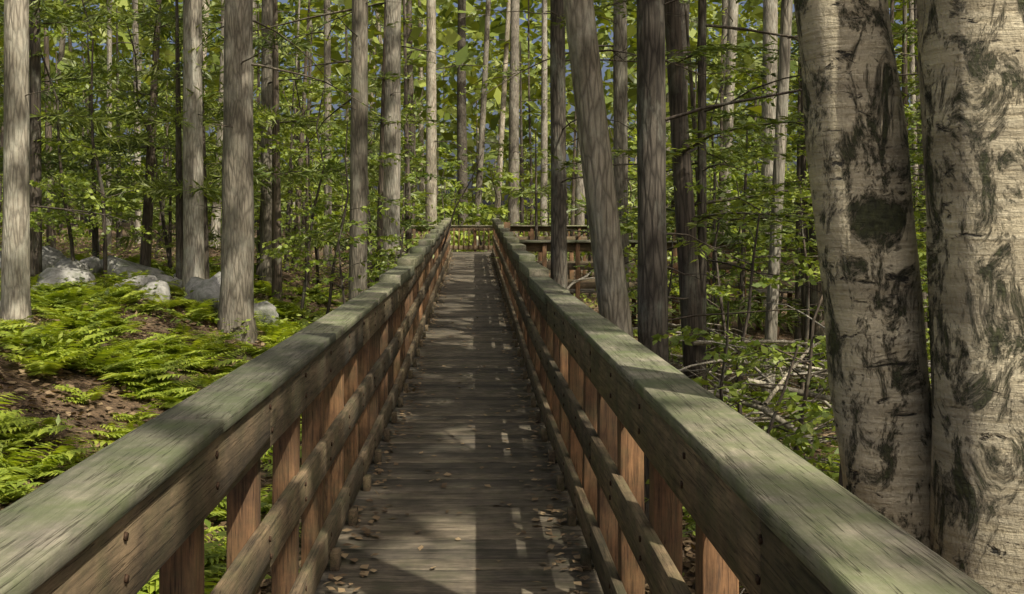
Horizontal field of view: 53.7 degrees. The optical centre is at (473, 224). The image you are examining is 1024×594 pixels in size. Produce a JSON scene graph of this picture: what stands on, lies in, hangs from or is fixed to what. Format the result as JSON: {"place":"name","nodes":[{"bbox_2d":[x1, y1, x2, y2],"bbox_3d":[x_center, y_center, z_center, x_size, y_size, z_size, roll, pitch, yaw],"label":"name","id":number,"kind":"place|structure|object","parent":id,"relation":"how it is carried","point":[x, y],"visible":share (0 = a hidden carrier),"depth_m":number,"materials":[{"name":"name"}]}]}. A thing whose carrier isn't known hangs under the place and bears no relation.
{"place":"outdoors","nodes":[
{"label":"outdoors","id":0,"kind":"place"},
{"bbox_2d":[2,0,911,224],"label":"sky","id":1,"kind":"structure","parent":0,"point":[521,21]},
{"bbox_2d":[0,222,928,593],"bbox_3d":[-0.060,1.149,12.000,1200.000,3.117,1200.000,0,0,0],"label":"terrain","id":2,"kind":"structure","parent":0,"point":[80,380],"depth_m":9.57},
{"bbox_2d":[0,246,278,327],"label":"rocks","id":3,"kind":"object","parent":2,"relation":"on","point":[60,264],"visible":0.36,"depth_m":15.39,"materials":[{"name":"grey stone"}]},
{"bbox_2d":[0,0,917,239],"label":"background trees","id":4,"kind":"object","parent":2,"relation":"on","point":[467,52],"visible":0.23,"depth_m":69.24,"materials":[{"name":"green plant"}]},
{"bbox_2d":[0,232,927,587],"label":"ground herbs","id":5,"kind":"object","parent":2,"relation":"on","point":[58,420],"visible":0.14,"depth_m":13.77,"materials":[{"name":"green plant"}]},
{"bbox_2d":[0,0,928,332],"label":"tree foliage","id":6,"kind":"object","parent":2,"relation":"on","point":[154,190],"visible":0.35,"depth_m":17.03,"materials":[{"name":"green plant"}]},
{"bbox_2d":[0,234,928,593],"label":"leaf litter","id":7,"kind":"object","parent":2,"relation":"on","point":[690,564],"visible":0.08,"depth_m":8.42,"materials":[{"name":"brown plant"}]},
{"bbox_2d":[0,0,930,589],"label":"sapling stems","id":8,"kind":"object","parent":2,"relation":"on","point":[808,298],"visible":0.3,"depth_m":16.06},
{"bbox_2d":[0,0,930,537],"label":"broadleaf foliage","id":9,"kind":"object","parent":2,"relation":"on","point":[794,440],"visible":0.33,"depth_m":15.90,"materials":[{"name":"green plant"}]},
{"bbox_2d":[0,252,930,593],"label":"ferns","id":10,"kind":"object","parent":2,"relation":"on","point":[146,360],"visible":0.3,"depth_m":10.13,"materials":[{"name":"green plant"}]},
{"bbox_2d":[159,216,808,593],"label":"railing posts","id":11,"kind":"object","parent":2,"relation":"on","point":[181,570],"visible":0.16,"depth_m":4.54,"materials":[{"name":"brown wood"}]},
{"bbox_2d":[31,223,832,593],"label":"railing boards","id":12,"kind":"object","parent":11,"relation":"attached to","point":[163,521],"visible":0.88,"depth_m":3.31,"materials":[{"name":"brown wood"}]},
{"bbox_2d":[123,260,762,590],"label":"bolts","id":13,"kind":"object","parent":11,"relation":"attached to","point":[127,576],"visible":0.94,"depth_m":3.89,"materials":[{"name":"grey metal"}]},
{"bbox_2d":[0,218,992,593],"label":"boardwalk caps","id":14,"kind":"object","parent":11,"relation":"on","point":[830,534],"visible":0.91,"depth_m":2.02,"materials":[{"name":"grey wood"}]},
{"bbox_2d":[315,252,794,593],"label":"boardwalk deck","id":15,"kind":"structure","parent":11,"relation":"on","point":[483,528],"depth_m":6.09,"materials":[{"name":"brown wood"}]},
{"bbox_2d":[372,226,917,288],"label":"boardwalk cross rails","id":16,"kind":"object","parent":11,"relation":"on","point":[584,284],"visible":0.08,"depth_m":21.37,"materials":[{"name":"brown wood"}]},
{"bbox_2d":[376,225,791,242],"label":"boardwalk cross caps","id":17,"kind":"object","parent":16,"relation":"on","point":[568,241],"visible":0.13,"depth_m":22.59,"materials":[{"name":"brown wood"}]},
{"bbox_2d":[567,272,930,593],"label":"dead branches","id":18,"kind":"object","parent":2,"relation":"on","point":[779,419],"visible":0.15,"depth_m":7.45,"materials":[{"name":"grey wood"}]},
{"bbox_2d":[793,0,1023,593],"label":"birch trunks","id":19,"kind":"object","parent":2,"relation":"on","point":[936,466],"visible":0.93,"depth_m":2.40,"materials":[{"name":"beige plant"}]}
]}

